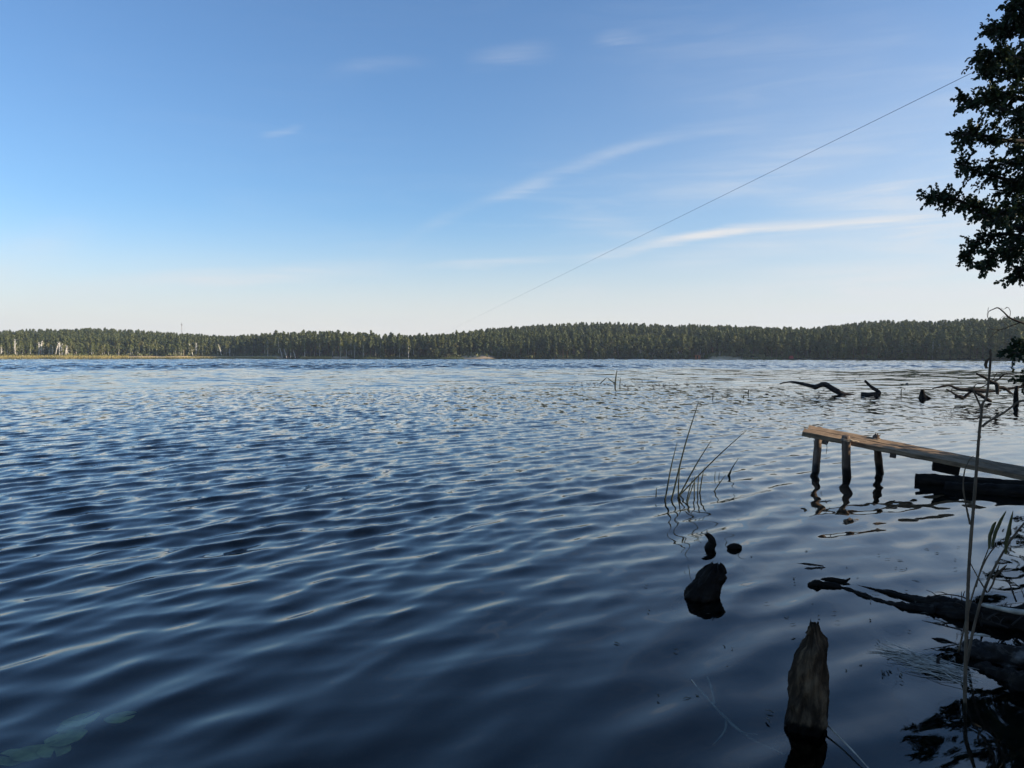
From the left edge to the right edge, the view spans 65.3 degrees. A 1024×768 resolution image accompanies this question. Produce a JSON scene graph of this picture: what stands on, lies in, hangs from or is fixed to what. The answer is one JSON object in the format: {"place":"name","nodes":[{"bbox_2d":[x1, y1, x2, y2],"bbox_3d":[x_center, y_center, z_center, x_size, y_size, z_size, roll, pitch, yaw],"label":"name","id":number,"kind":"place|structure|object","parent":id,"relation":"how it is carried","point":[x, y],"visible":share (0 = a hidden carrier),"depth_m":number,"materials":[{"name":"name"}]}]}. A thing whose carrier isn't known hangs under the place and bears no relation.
{"place":"outdoors","nodes":[
{"label":"outdoors","id":0,"kind":"place"},
{"bbox_2d":[0,358,1023,767],"bbox_3d":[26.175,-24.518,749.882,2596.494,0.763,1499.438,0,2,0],"label":"lake water","id":1,"kind":"structure","parent":0,"point":[252,562],"depth_m":7.38,"materials":[{"name":"blue liquid"}]},
{"bbox_2d":[356,357,781,358],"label":"sedge fringe","id":2,"kind":"object","parent":1,"relation":"on","point":[463,358],"visible":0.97,"depth_m":522.25,"materials":[{"name":"green plant"}]},
{"bbox_2d":[269,373,1006,398],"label":"floating leaves","id":3,"kind":"object","parent":1,"relation":"on","point":[697,386],"visible":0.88,"depth_m":53.69,"materials":[{"name":"green plant"}]},
{"bbox_2d":[656,404,746,502],"bbox_3d":[2.523,1.039,10.840,1.199,1.609,0.622,-1,2,-31],"label":"rush clump","id":4,"kind":"object","parent":1,"relation":"in","point":[683,489],"visible":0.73,"depth_m":10.65,"materials":[{"name":"green plant"}]},
{"bbox_2d":[684,561,726,601],"bbox_3d":[1.465,1.680,6.294,0.464,0.574,0.306,0,2,0],"label":"leaning stump","id":5,"kind":"object","parent":1,"relation":"in","point":[707,583],"visible":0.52,"depth_m":6.24,"materials":[{"name":"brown wood"}]},
{"bbox_2d":[704,533,716,549],"bbox_3d":[1.957,1.647,7.899,0.131,0.353,0.124,0,2,0],"label":"hooked stub","id":6,"kind":"object","parent":1,"relation":"in","point":[710,544],"visible":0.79,"depth_m":7.86,"materials":[{"name":"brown wood"}]},
{"bbox_2d":[714,458,738,490],"bbox_3d":[3.122,1.374,11.926,0.322,0.369,1.644,1,2,23],"label":"rush clump","id":7,"kind":"object","parent":1,"relation":"in","point":[729,473],"visible":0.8,"depth_m":12.59,"materials":[{"name":"green plant"}]},
{"bbox_2d":[727,543,741,548],"bbox_3d":[2.198,1.611,7.897,0.148,0.080,0.082,0,2,0],"label":"floating chunk","id":8,"kind":"object","parent":1,"relation":"on","point":[734,546],"visible":0.93,"depth_m":7.87,"materials":[{"name":"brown wood"}]},
{"bbox_2d":[615,546,983,721],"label":"floating bits","id":9,"kind":"object","parent":1,"relation":"on","point":[819,615],"visible":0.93,"depth_m":5.33,"materials":[{"name":"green plant"}]},
{"bbox_2d":[784,619,829,737],"bbox_3d":[1.487,1.794,4.090,0.268,1.198,0.250,0,2,0],"label":"rotten post","id":10,"kind":"object","parent":1,"relation":"in","point":[808,690],"visible":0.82,"depth_m":4.01,"materials":[{"name":"brown wood"}]},
{"bbox_2d":[780,381,854,394],"bbox_3d":[15.137,0.281,39.466,3.650,0.845,0.388,1,2,19],"label":"fallen branch","id":11,"kind":"object","parent":1,"relation":"in","point":[833,389],"visible":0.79,"depth_m":39.25,"materials":[{"name":"brown wood"}]},
{"bbox_2d":[827,725,868,767],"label":"fallen twig","id":12,"kind":"object","parent":1,"relation":"on","point":[851,749],"visible":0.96,"depth_m":3.83,"materials":[{"name":"grey wood"}]},
{"bbox_2d":[861,380,880,394],"bbox_3d":[17.342,0.218,38.537,0.953,0.830,0.250,0,2,0],"label":"fallen branch","id":13,"kind":"object","parent":1,"relation":"in","point":[877,391],"visible":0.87,"depth_m":38.47,"materials":[{"name":"brown wood"}]},
{"bbox_2d":[807,570,1023,633],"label":"sunken log","id":14,"kind":"object","parent":1,"relation":"in","point":[987,616],"visible":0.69,"depth_m":5.88,"materials":[{"name":"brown wood"}]},
{"bbox_2d":[926,595,954,601],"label":"wood block","id":15,"kind":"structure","parent":14,"relation":"on","point":[938,598],"depth_m":6.02,"materials":[{"name":"black wood"}]},
{"bbox_2d":[982,603,1023,614],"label":"bleached stick","id":16,"kind":"object","parent":14,"relation":"on","point":[1011,610],"visible":0.99,"depth_m":5.37,"materials":[{"name":"grey wood"}]},
{"bbox_2d":[870,638,978,688],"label":"reed litter","id":17,"kind":"object","parent":1,"relation":"on","point":[944,668],"visible":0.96,"depth_m":4.88,"materials":[{"name":"plant"}]},
{"bbox_2d":[918,389,931,398],"bbox_3d":[18.352,0.548,35.473,0.560,0.653,0.438,0,2,0],"label":"dark stub","id":18,"kind":"object","parent":1,"relation":"in","point":[922,395],"visible":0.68,"depth_m":35.38,"materials":[{"name":"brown wood"}]},
{"bbox_2d":[932,638,956,643],"bbox_3d":[2.868,1.705,5.304,0.155,0.032,0.035,2,3,42],"label":"floating stick","id":19,"kind":"object","parent":1,"relation":"on","point":[942,639],"visible":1,"depth_m":5.30,"materials":[{"name":"brown wood"}]},
{"bbox_2d":[915,473,1023,484],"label":"floating log","id":20,"kind":"object","parent":1,"relation":"on","point":[934,478],"visible":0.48,"depth_m":11.68,"materials":[{"name":"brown wood"}]},
{"bbox_2d":[932,372,1023,401],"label":"fallen tree","id":21,"kind":"object","parent":1,"relation":"on","point":[980,390],"visible":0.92,"depth_m":32.31,"materials":[{"name":"brown wood"}]},
{"bbox_2d":[945,482,1023,496],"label":"floating log","id":22,"kind":"object","parent":1,"relation":"on","point":[1000,489],"visible":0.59,"depth_m":11.01,"materials":[{"name":"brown wood"}]},
{"bbox_2d":[961,639,1023,667],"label":"pale bark log","id":23,"kind":"object","parent":1,"relation":"in","point":[1005,655],"visible":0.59,"depth_m":4.95,"materials":[{"name":"grey wood"}]},
{"bbox_2d":[962,349,1023,702],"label":"dry reed","id":24,"kind":"object","parent":1,"relation":"in","point":[971,524],"visible":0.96,"depth_m":4.33,"materials":[{"name":"brown plant"}]},
{"bbox_2d":[974,661,1023,691],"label":"dark log","id":25,"kind":"object","parent":1,"relation":"in","point":[1013,678],"visible":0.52,"depth_m":4.70,"materials":[{"name":"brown wood"}]},
{"bbox_2d":[1013,386,1018,403],"bbox_3d":[19.854,0.570,31.450,0.217,0.991,0.215,0,2,0],"label":"dark stake","id":26,"kind":"object","parent":1,"relation":"in","point":[1016,395],"visible":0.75,"depth_m":31.39,"materials":[{"name":"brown wood"}]},
{"bbox_2d":[0,0,1023,338],"label":"sky","id":27,"kind":"structure","parent":0,"point":[216,167],"materials":[{"name":"blue"}]},
{"bbox_2d":[12,347,1023,359],"bbox_3d":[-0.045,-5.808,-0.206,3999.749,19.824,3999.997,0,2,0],"label":"ground","id":28,"kind":"structure","parent":0,"point":[482,356],"depth_m":505.38,"materials":[{"name":"green plant"}]},
{"bbox_2d":[0,355,331,358],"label":"reed bed","id":29,"kind":"object","parent":28,"relation":"on","point":[66,357],"visible":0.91,"depth_m":565.60,"materials":[{"name":"green plant"}]},
{"bbox_2d":[251,335,256,353],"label":"pine tree","id":30,"kind":"object","parent":28,"relation":"on","point":[253,341],"visible":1,"depth_m":619.06,"materials":[{"name":"green plant"}]},
{"bbox_2d":[264,337,269,355],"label":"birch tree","id":31,"kind":"object","parent":28,"relation":"on","point":[267,343],"visible":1,"depth_m":592.07,"materials":[{"name":"green plant"}]},
{"bbox_2d":[275,336,280,352],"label":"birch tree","id":32,"kind":"object","parent":28,"relation":"on","point":[278,342],"visible":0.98,"depth_m":583.43,"materials":[{"name":"green plant"}]},
{"bbox_2d":[289,332,293,356],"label":"pine tree","id":33,"kind":"object","parent":28,"relation":"on","point":[291,338],"visible":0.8,"depth_m":579.50,"materials":[{"name":"green plant"}]},
{"bbox_2d":[295,337,300,357],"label":"pine tree","id":34,"kind":"object","parent":28,"relation":"on","point":[297,345],"visible":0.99,"depth_m":567.47,"materials":[{"name":"green plant"}]},
{"bbox_2d":[301,338,307,355],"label":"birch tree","id":35,"kind":"object","parent":28,"relation":"on","point":[305,346],"visible":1,"depth_m":569.27,"materials":[{"name":"green plant"}]},
{"bbox_2d":[307,332,313,346],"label":"pine tree","id":36,"kind":"object","parent":28,"relation":"on","point":[311,341],"visible":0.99,"depth_m":569.76,"materials":[{"name":"green plant"}]},
{"bbox_2d":[313,335,317,355],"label":"pine tree","id":37,"kind":"object","parent":28,"relation":"on","point":[315,343],"visible":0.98,"depth_m":573.77,"materials":[{"name":"green plant"}]},
{"bbox_2d":[317,339,321,355],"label":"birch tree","id":38,"kind":"object","parent":28,"relation":"on","point":[319,345],"visible":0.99,"depth_m":568.11,"materials":[{"name":"green plant"}]},
{"bbox_2d":[324,330,330,356],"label":"pine tree","id":39,"kind":"object","parent":28,"relation":"on","point":[328,339],"visible":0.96,"depth_m":564.86,"materials":[{"name":"green plant"}]},
{"bbox_2d":[335,330,340,355],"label":"pine tree","id":40,"kind":"object","parent":28,"relation":"on","point":[337,335],"visible":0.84,"depth_m":559.56,"materials":[{"name":"green plant"}]},
{"bbox_2d":[338,337,343,357],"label":"birch tree","id":41,"kind":"object","parent":28,"relation":"on","point":[340,345],"visible":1,"depth_m":551.16,"materials":[{"name":"green plant"}]},
{"bbox_2d":[343,335,349,356],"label":"birch tree","id":42,"kind":"object","parent":28,"relation":"on","point":[345,344],"visible":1,"depth_m":553.39,"materials":[{"name":"green plant"}]},
{"bbox_2d":[351,337,357,357],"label":"birch tree","id":43,"kind":"object","parent":28,"relation":"on","point":[354,343],"visible":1,"depth_m":546.80,"materials":[{"name":"green plant"}]},
{"bbox_2d":[367,334,372,355],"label":"pine tree","id":44,"kind":"object","parent":28,"relation":"on","point":[369,342],"visible":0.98,"depth_m":537.40,"materials":[{"name":"green plant"}]},
{"bbox_2d":[388,333,395,346],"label":"pine tree","id":45,"kind":"object","parent":28,"relation":"on","point":[392,342],"visible":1,"depth_m":540.58,"materials":[{"name":"green plant"}]},
{"bbox_2d":[405,338,410,357],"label":"birch tree","id":46,"kind":"object","parent":28,"relation":"on","point":[407,346],"visible":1,"depth_m":533.72,"materials":[{"name":"green plant"}]},
{"bbox_2d":[419,334,425,356],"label":"pine tree","id":47,"kind":"object","parent":28,"relation":"on","point":[422,345],"visible":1,"depth_m":535.79,"materials":[{"name":"green plant"}]},
{"bbox_2d":[437,334,441,357],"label":"pine tree","id":48,"kind":"object","parent":28,"relation":"on","point":[439,342],"visible":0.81,"depth_m":529.27,"materials":[{"name":"green plant"}]},
{"bbox_2d":[453,330,459,349],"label":"pine tree","id":49,"kind":"object","parent":28,"relation":"on","point":[456,339],"visible":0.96,"depth_m":532.72,"materials":[{"name":"green plant"}]},
{"bbox_2d":[459,343,468,354],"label":"leafy tree","id":50,"kind":"object","parent":28,"relation":"on","point":[462,350],"visible":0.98,"depth_m":525.98,"materials":[{"name":"green plant"}]},
{"bbox_2d":[476,343,483,352],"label":"leafy tree","id":51,"kind":"object","parent":28,"relation":"on","point":[479,345],"visible":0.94,"depth_m":522.57,"materials":[{"name":"green plant"}]},
{"bbox_2d":[494,346,501,357],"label":"leafy tree","id":52,"kind":"object","parent":28,"relation":"on","point":[499,355],"visible":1,"depth_m":514.53,"materials":[{"name":"green plant"}]},
{"bbox_2d":[0,316,1023,355],"bbox_3d":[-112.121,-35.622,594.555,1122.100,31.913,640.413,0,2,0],"label":"wood","id":53,"kind":"object","parent":28,"relation":"on","point":[600,333],"visible":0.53,"depth_m":571.74,"materials":[{"name":"green plant"}]},
{"bbox_2d":[0,352,1023,358],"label":"undergrowth","id":54,"kind":"object","parent":28,"relation":"on","point":[710,354],"visible":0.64,"depth_m":512.61,"materials":[{"name":"green plant"}]},
{"bbox_2d":[514,338,519,353],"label":"pine tree","id":55,"kind":"object","parent":28,"relation":"on","point":[517,350],"visible":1,"depth_m":511.90,"materials":[{"name":"green plant"}]},
{"bbox_2d":[570,335,576,357],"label":"pine tree","id":56,"kind":"object","parent":28,"relation":"on","point":[574,340],"visible":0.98,"depth_m":499.74,"materials":[{"name":"green plant"}]},
{"bbox_2d":[626,345,633,357],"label":"leafy tree","id":57,"kind":"object","parent":28,"relation":"on","point":[630,347],"visible":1,"depth_m":492.12,"materials":[{"name":"green plant"}]},
{"bbox_2d":[639,346,646,357],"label":"leafy tree","id":58,"kind":"object","parent":28,"relation":"on","point":[643,351],"visible":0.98,"depth_m":479.01,"materials":[{"name":"green plant"}]},
{"bbox_2d":[645,336,649,356],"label":"pine tree","id":59,"kind":"object","parent":28,"relation":"on","point":[647,346],"visible":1,"depth_m":482.84,"materials":[{"name":"green plant"}]},
{"bbox_2d":[656,344,663,356],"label":"leafy tree","id":60,"kind":"object","parent":28,"relation":"on","point":[660,349],"visible":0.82,"depth_m":483.75,"materials":[{"name":"green plant"}]},
{"bbox_2d":[662,338,669,355],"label":"leafy tree","id":61,"kind":"object","parent":28,"relation":"on","point":[666,341],"visible":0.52,"depth_m":486.84,"materials":[{"name":"green plant"}]},
{"bbox_2d":[663,346,668,357],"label":"leafy tree","id":62,"kind":"object","parent":28,"relation":"on","point":[666,348],"visible":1,"depth_m":474.45,"materials":[{"name":"green plant"}]},
{"bbox_2d":[671,347,678,357],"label":"leafy tree","id":63,"kind":"object","parent":28,"relation":"on","point":[674,354],"visible":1,"depth_m":469.49,"materials":[{"name":"green plant"}]},
{"bbox_2d":[679,335,685,347],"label":"pine tree","id":64,"kind":"object","parent":28,"relation":"on","point":[682,339],"visible":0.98,"depth_m":473.42,"materials":[{"name":"green plant"}]},
{"bbox_2d":[682,346,688,357],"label":"leafy tree","id":65,"kind":"object","parent":28,"relation":"on","point":[684,351],"visible":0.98,"depth_m":468.34,"materials":[{"name":"green plant"}]},
{"bbox_2d":[728,335,743,356],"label":"leafy tree","id":66,"kind":"object","parent":28,"relation":"on","point":[734,350],"visible":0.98,"depth_m":461.49,"materials":[{"name":"green plant"}]},
{"bbox_2d":[463,49,1019,323],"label":"overhead cable","id":67,"kind":"object","parent":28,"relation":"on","point":[783,165],"visible":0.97,"depth_m":46.39,"materials":[{"name":"grey metal"}]},
{"bbox_2d":[744,347,750,357],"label":"leafy tree","id":68,"kind":"object","parent":28,"relation":"on","point":[746,350],"visible":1,"depth_m":447.56,"materials":[{"name":"green plant"}]},
{"bbox_2d":[751,334,756,356],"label":"pine tree","id":69,"kind":"object","parent":28,"relation":"on","point":[753,341],"visible":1,"depth_m":447.15,"materials":[{"name":"green plant"}]},
{"bbox_2d":[763,335,769,349],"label":"pine tree","id":70,"kind":"object","parent":28,"relation":"on","point":[767,345],"visible":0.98,"depth_m":444.18,"materials":[{"name":"green plant"}]},
{"bbox_2d":[769,334,773,356],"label":"pine tree","id":71,"kind":"object","parent":28,"relation":"on","point":[771,341],"visible":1,"depth_m":441.17,"materials":[{"name":"green plant"}]},
{"bbox_2d":[796,340,800,358],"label":"pine tree","id":72,"kind":"object","parent":28,"relation":"on","point":[798,345],"visible":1,"depth_m":431.53,"materials":[{"name":"green plant"}]},
{"bbox_2d":[849,335,858,358],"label":"pine tree","id":73,"kind":"object","parent":28,"relation":"on","point":[854,344],"visible":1,"depth_m":409.97,"materials":[{"name":"green plant"}]},
{"bbox_2d":[876,331,883,357],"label":"pine tree","id":74,"kind":"object","parent":28,"relation":"on","point":[878,341],"visible":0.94,"depth_m":402.73,"materials":[{"name":"green plant"}]},
{"bbox_2d":[880,345,889,358],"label":"leafy tree","id":75,"kind":"object","parent":28,"relation":"on","point":[884,355],"visible":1,"depth_m":399.80,"materials":[{"name":"green plant"}]},
{"bbox_2d":[904,329,913,354],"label":"pine tree","id":76,"kind":"object","parent":28,"relation":"on","point":[910,338],"visible":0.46,"depth_m":404.38,"materials":[{"name":"green plant"}]},
{"bbox_2d":[911,333,920,358],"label":"pine tree","id":77,"kind":"object","parent":28,"relation":"on","point":[915,348],"visible":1,"depth_m":393.01,"materials":[{"name":"green plant"}]},
{"bbox_2d":[917,347,924,357],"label":"leafy tree","id":78,"kind":"object","parent":28,"relation":"on","point":[921,353],"visible":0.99,"depth_m":392.95,"materials":[{"name":"green plant"}]},
{"bbox_2d":[923,337,929,357],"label":"pine tree","id":79,"kind":"object","parent":28,"relation":"on","point":[926,342],"visible":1,"depth_m":396.73,"materials":[{"name":"green plant"}]},
{"bbox_2d":[927,347,935,358],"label":"leafy tree","id":80,"kind":"object","parent":28,"relation":"on","point":[929,350],"visible":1,"depth_m":386.87,"materials":[{"name":"green plant"}]},
{"bbox_2d":[929,337,936,351],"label":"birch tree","id":81,"kind":"object","parent":28,"relation":"on","point":[933,339],"visible":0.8,"depth_m":392.19,"materials":[{"name":"green plant"}]},
{"bbox_2d":[941,329,948,347],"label":"pine tree","id":82,"kind":"object","parent":28,"relation":"on","point":[945,339],"visible":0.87,"depth_m":383.64,"materials":[{"name":"green plant"}]},
{"bbox_2d":[944,341,955,358],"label":"leafy tree","id":83,"kind":"object","parent":28,"relation":"on","point":[950,343],"visible":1,"depth_m":370.01,"materials":[{"name":"green plant"}]},
{"bbox_2d":[951,347,959,358],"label":"leafy tree","id":84,"kind":"object","parent":28,"relation":"on","point":[956,353],"visible":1,"depth_m":368.97,"materials":[{"name":"green plant"}]},
{"bbox_2d":[952,335,961,353],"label":"leafy tree","id":85,"kind":"object","parent":28,"relation":"on","point":[955,338],"visible":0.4,"depth_m":384.24,"materials":[{"name":"green plant"}]},
{"bbox_2d":[958,331,966,352],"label":"pine tree","id":86,"kind":"object","parent":28,"relation":"on","point":[962,335],"visible":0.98,"depth_m":372.73,"materials":[{"name":"green plant"}]},
{"bbox_2d":[959,342,967,358],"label":"leafy tree","id":87,"kind":"object","parent":28,"relation":"on","point":[964,349],"visible":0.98,"depth_m":370.19,"materials":[{"name":"green plant"}]},
{"bbox_2d":[916,0,1023,394],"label":"alder tree","id":88,"kind":"object","parent":28,"relation":"on","point":[1008,250],"visible":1,"depth_m":13.78,"materials":[{"name":"green plant"}]},
{"bbox_2d":[965,336,978,355],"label":"leafy tree","id":89,"kind":"object","parent":28,"relation":"on","point":[968,339],"visible":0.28,"depth_m":377.02,"materials":[{"name":"green plant"}]},
{"bbox_2d":[969,331,978,342],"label":"pine tree","id":90,"kind":"object","parent":28,"relation":"on","point":[973,335],"visible":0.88,"depth_m":372.40,"materials":[{"name":"green plant"}]},
{"bbox_2d":[973,336,979,358],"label":"pine tree","id":91,"kind":"object","parent":28,"relation":"on","point":[976,344],"visible":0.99,"depth_m":368.10,"materials":[{"name":"green plant"}]},
{"bbox_2d":[979,331,986,347],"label":"pine tree","id":92,"kind":"object","parent":28,"relation":"on","point":[982,340],"visible":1,"depth_m":363.49,"materials":[{"name":"green plant"}]},
{"bbox_2d":[988,325,998,343],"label":"pine tree","id":93,"kind":"object","parent":28,"relation":"on","point":[991,331],"visible":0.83,"depth_m":371.84,"materials":[{"name":"green plant"}]},
{"bbox_2d":[1006,328,1015,344],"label":"pine tree","id":94,"kind":"object","parent":28,"relation":"on","point":[1011,334],"visible":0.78,"depth_m":373.28,"materials":[{"name":"green plant"}]},
{"bbox_2d":[544,346,549,357],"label":"leafy tree","id":95,"kind":"object","parent":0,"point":[547,352],"visible":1,"depth_m":505.48,"materials":[{"name":"green plant"}]},
{"bbox_2d":[621,347,627,357],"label":"leafy tree","id":96,"kind":"object","parent":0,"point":[623,355],"visible":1,"depth_m":494.52,"materials":[{"name":"green plant"}]},
{"bbox_2d":[774,335,778,357],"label":"pine tree","id":97,"kind":"object","parent":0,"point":[776,340],"visible":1,"depth_m":441.31,"materials":[{"name":"green plant"}]},
{"bbox_2d":[777,343,785,357],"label":"leafy tree","id":98,"kind":"object","parent":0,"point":[781,347],"visible":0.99,"depth_m":438.02,"materials":[{"name":"green plant"}]},
{"bbox_2d":[828,344,836,358],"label":"leafy tree","id":99,"kind":"object","parent":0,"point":[832,346],"visible":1,"depth_m":419.25,"materials":[{"name":"green plant"}]},
{"bbox_2d":[838,344,848,358],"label":"leafy tree","id":100,"kind":"object","parent":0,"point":[845,352],"visible":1,"depth_m":415.52,"materials":[{"name":"green plant"}]},
{"bbox_2d":[897,344,906,358],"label":"leafy tree","id":101,"kind":"object","parent":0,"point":[903,352],"visible":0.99,"depth_m":397.38,"materials":[{"name":"green plant"}]},
{"bbox_2d":[802,425,1023,479],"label":"plank pier","id":102,"kind":"structure","parent":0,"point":[948,462],"depth_m":12.36,"materials":[{"name":"brown wood"}]},
{"bbox_2d":[957,511,1023,660],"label":"leaning reed","id":103,"kind":"object","parent":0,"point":[1007,542],"visible":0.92,"depth_m":4.97,"materials":[{"name":"green plant"}]},
{"bbox_2d":[994,340,1005,358],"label":"leafy tree","id":104,"kind":"object","parent":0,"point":[998,344],"visible":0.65,"depth_m":362.91,"materials":[{"name":"green plant"}]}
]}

